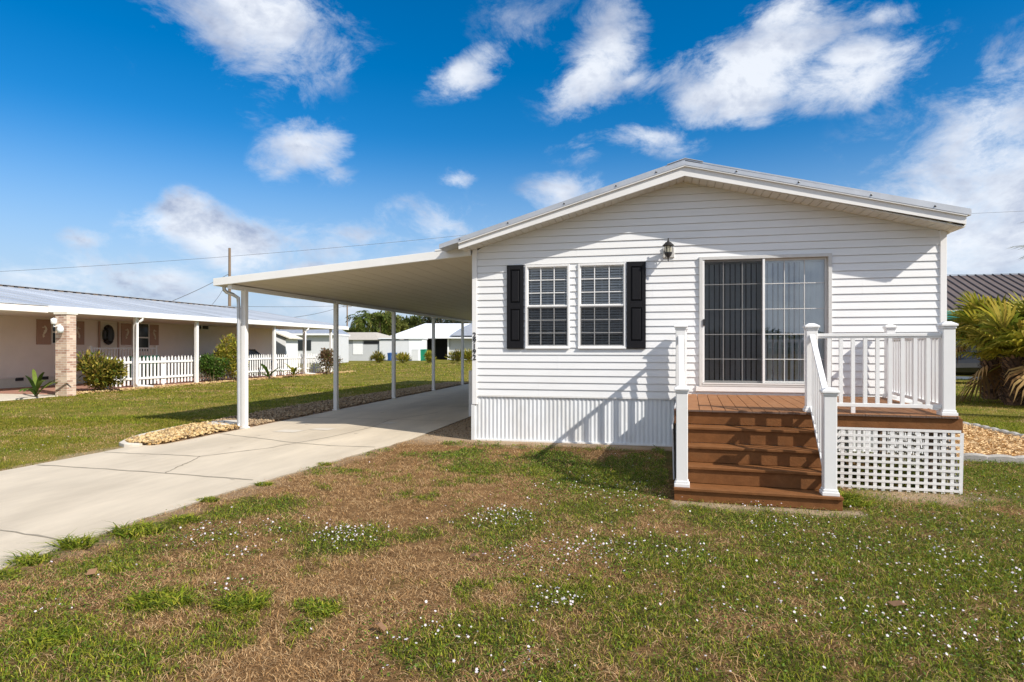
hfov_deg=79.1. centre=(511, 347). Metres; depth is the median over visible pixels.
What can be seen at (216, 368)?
hibiscus shrub
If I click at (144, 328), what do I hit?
window
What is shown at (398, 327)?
olive tree
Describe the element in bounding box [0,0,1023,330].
sky
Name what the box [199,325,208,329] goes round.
window
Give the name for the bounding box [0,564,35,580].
weed tuft
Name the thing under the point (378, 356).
garden shrub
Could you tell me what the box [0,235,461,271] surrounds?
power line
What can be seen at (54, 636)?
weed tuft
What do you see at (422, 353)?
trash bin
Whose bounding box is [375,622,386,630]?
fallen leaf
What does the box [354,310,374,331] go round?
palm tree
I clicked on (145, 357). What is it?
trash bin
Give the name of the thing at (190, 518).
weed tuft
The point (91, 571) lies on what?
fallen leaf
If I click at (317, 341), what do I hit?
white bungalow
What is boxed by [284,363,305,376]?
cordyline plant
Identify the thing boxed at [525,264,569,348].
window
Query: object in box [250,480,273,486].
weed tuft
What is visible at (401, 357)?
garden shrub
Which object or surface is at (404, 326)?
olive tree
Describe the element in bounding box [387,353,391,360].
trash bin
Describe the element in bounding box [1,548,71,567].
weed tuft
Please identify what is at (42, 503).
driveway
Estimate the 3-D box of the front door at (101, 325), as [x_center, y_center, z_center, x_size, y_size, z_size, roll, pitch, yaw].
[-17.773,-0.075,27.319,0.070,2.150,1.050,0,0,13]
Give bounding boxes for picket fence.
[105,353,327,388]
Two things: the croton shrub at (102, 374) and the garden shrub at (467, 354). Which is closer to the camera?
the croton shrub at (102, 374)
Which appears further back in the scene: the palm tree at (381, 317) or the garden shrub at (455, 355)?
the palm tree at (381, 317)
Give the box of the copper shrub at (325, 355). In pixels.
[316,348,342,373]
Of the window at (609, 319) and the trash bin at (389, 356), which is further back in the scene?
the trash bin at (389, 356)
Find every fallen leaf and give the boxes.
[86,568,96,574]
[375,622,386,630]
[888,600,906,605]
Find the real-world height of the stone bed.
0.001 m
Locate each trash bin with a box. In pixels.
[127,355,159,384]
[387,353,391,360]
[420,349,426,360]
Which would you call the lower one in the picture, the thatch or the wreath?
the thatch
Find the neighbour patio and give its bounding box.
[0,394,57,400]
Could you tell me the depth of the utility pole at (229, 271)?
59.89 m
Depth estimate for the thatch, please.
4.38 m
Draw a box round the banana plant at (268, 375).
[250,363,283,378]
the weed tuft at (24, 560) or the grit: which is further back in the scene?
the grit
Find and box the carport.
[213,248,471,428]
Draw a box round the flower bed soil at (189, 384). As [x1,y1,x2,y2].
[44,371,352,394]
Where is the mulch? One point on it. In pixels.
(1010, 449)
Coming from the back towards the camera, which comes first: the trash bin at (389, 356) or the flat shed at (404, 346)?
the flat shed at (404, 346)
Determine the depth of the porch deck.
6.69 m
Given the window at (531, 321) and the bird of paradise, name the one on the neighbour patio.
the bird of paradise
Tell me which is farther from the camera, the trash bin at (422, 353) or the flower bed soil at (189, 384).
the trash bin at (422, 353)
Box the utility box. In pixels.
[412,349,420,360]
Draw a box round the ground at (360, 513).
[0,359,1023,681]
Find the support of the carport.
on the driveway
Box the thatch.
[0,451,1023,681]
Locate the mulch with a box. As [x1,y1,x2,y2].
[947,423,1023,455]
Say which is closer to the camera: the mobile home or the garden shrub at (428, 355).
the mobile home
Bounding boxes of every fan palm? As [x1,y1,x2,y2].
[947,291,1023,399]
[955,296,1023,405]
[956,291,1023,396]
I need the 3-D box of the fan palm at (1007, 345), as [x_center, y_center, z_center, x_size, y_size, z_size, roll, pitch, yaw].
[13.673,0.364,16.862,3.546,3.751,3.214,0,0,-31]
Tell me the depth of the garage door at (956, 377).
30.65 m
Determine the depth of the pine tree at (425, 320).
119.32 m
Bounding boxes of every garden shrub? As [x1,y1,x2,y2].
[369,350,386,362]
[396,351,410,362]
[424,350,437,362]
[446,349,460,362]
[464,348,471,363]
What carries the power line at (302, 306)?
attached to the utility pole at (347, 314)
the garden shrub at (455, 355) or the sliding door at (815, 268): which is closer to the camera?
the sliding door at (815, 268)
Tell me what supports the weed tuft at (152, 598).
on the ground at (360, 513)
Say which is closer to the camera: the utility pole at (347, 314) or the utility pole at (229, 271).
the utility pole at (229, 271)
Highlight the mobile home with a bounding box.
[439,158,971,455]
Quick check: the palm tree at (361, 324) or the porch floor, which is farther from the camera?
the palm tree at (361, 324)
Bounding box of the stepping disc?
[207,420,236,424]
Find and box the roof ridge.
[959,273,1021,274]
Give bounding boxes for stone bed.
[142,385,459,444]
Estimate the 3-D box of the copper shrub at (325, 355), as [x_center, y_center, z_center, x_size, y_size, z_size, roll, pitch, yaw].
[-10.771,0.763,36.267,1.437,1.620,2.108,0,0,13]
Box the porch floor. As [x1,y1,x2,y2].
[0,371,324,394]
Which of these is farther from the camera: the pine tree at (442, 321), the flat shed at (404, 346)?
the pine tree at (442, 321)
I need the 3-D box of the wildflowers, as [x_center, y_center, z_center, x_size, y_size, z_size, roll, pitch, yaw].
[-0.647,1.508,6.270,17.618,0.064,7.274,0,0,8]
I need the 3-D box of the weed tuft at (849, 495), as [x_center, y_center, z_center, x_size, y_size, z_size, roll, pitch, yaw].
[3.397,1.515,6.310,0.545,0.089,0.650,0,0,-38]
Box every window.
[51,324,54,343]
[132,322,149,351]
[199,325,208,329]
[298,340,310,349]
[364,341,378,343]
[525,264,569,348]
[578,262,625,348]
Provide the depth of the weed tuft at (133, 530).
5.16 m
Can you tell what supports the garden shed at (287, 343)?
on the ground at (360, 513)
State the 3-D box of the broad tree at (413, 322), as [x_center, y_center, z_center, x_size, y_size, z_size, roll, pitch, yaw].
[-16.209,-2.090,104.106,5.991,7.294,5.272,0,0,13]
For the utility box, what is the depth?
72.28 m
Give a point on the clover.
(663, 552)
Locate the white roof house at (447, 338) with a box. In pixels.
[391,323,471,359]
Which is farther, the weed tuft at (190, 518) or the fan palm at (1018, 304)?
the fan palm at (1018, 304)
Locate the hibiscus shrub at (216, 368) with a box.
[199,352,231,381]
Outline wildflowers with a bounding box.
[1,436,1023,681]
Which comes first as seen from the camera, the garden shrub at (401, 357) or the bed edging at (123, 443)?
the bed edging at (123, 443)
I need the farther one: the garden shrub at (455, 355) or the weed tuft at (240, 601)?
the garden shrub at (455, 355)
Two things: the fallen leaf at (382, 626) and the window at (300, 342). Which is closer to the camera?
the fallen leaf at (382, 626)
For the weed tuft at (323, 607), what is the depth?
3.65 m
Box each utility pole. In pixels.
[228,248,230,305]
[344,306,351,325]
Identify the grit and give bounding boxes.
[426,417,470,437]
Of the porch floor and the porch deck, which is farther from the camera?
the porch floor
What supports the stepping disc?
on the stone bed
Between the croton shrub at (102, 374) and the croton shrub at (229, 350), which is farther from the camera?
the croton shrub at (229, 350)
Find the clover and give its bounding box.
[0,440,1023,681]
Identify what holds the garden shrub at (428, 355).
on the ground at (360, 513)
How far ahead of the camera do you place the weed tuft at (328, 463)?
8.21 m
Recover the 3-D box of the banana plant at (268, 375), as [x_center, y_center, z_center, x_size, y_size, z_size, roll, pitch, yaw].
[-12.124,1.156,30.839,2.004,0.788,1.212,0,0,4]
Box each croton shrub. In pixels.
[76,349,128,389]
[213,334,249,379]
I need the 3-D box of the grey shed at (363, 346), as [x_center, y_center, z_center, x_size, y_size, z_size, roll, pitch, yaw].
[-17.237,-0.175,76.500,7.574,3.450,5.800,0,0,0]
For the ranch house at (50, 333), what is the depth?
25.97 m
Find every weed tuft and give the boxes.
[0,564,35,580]
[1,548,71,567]
[9,618,100,652]
[33,528,110,550]
[96,518,173,538]
[107,579,212,611]
[160,510,209,524]
[190,495,221,502]
[197,583,284,614]
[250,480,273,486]
[292,595,352,616]
[316,461,332,465]
[839,490,869,499]
[843,496,875,508]
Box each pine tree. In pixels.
[417,316,431,322]
[430,318,452,322]
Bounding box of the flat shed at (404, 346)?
[378,338,427,360]
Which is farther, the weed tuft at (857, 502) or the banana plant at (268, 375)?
the banana plant at (268, 375)
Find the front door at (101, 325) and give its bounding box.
[98,321,118,360]
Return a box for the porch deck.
[672,321,963,510]
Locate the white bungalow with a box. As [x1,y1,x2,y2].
[278,329,349,362]
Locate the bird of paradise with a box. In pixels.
[18,369,72,396]
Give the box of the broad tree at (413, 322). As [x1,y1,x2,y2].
[402,315,424,328]
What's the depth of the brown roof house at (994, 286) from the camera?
32.71 m
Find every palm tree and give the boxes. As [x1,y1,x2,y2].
[345,314,373,331]
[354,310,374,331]
[363,313,391,333]
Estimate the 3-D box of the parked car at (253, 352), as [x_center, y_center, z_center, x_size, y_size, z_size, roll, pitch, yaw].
[-14.472,0.785,33.133,1.830,1.430,4.530,0,0,13]
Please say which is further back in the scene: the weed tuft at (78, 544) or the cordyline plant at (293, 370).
the cordyline plant at (293, 370)
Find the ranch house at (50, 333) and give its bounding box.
[0,284,348,395]
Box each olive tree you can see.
[369,310,403,335]
[397,320,409,331]
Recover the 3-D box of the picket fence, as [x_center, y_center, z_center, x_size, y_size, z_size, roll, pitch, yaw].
[-13.001,0.933,31.150,0.150,1.235,17.295,0,0,13]
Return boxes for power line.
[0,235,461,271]
[172,274,227,300]
[248,305,346,306]
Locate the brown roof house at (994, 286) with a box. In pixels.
[947,273,1023,378]
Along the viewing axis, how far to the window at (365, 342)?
73.95 m
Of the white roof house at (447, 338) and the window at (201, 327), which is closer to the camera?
the window at (201, 327)
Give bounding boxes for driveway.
[0,384,470,569]
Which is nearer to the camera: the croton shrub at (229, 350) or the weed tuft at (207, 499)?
the weed tuft at (207, 499)
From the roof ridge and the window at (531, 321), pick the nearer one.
the window at (531, 321)
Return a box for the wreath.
[102,325,114,344]
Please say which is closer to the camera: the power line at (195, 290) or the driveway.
the driveway
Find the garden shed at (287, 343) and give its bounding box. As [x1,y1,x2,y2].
[276,331,302,370]
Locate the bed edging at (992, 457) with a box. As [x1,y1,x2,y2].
[963,422,1023,463]
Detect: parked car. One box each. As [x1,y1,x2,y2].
[204,349,277,376]
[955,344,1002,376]
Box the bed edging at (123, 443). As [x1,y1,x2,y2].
[119,426,175,446]
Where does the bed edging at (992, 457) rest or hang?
on the ground at (360, 513)
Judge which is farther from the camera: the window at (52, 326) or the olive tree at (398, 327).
the olive tree at (398, 327)
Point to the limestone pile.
(179, 432)
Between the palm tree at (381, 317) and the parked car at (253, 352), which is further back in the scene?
the palm tree at (381, 317)
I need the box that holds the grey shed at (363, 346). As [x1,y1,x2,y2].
[347,332,403,360]
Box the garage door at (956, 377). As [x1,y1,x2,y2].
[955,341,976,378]
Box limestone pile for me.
[125,420,248,444]
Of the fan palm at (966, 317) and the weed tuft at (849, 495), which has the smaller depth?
the weed tuft at (849, 495)
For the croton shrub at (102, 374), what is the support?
on the ground at (360, 513)
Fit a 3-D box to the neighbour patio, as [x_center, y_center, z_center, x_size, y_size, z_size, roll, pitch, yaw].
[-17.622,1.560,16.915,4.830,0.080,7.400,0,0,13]
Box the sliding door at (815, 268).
[696,253,835,392]

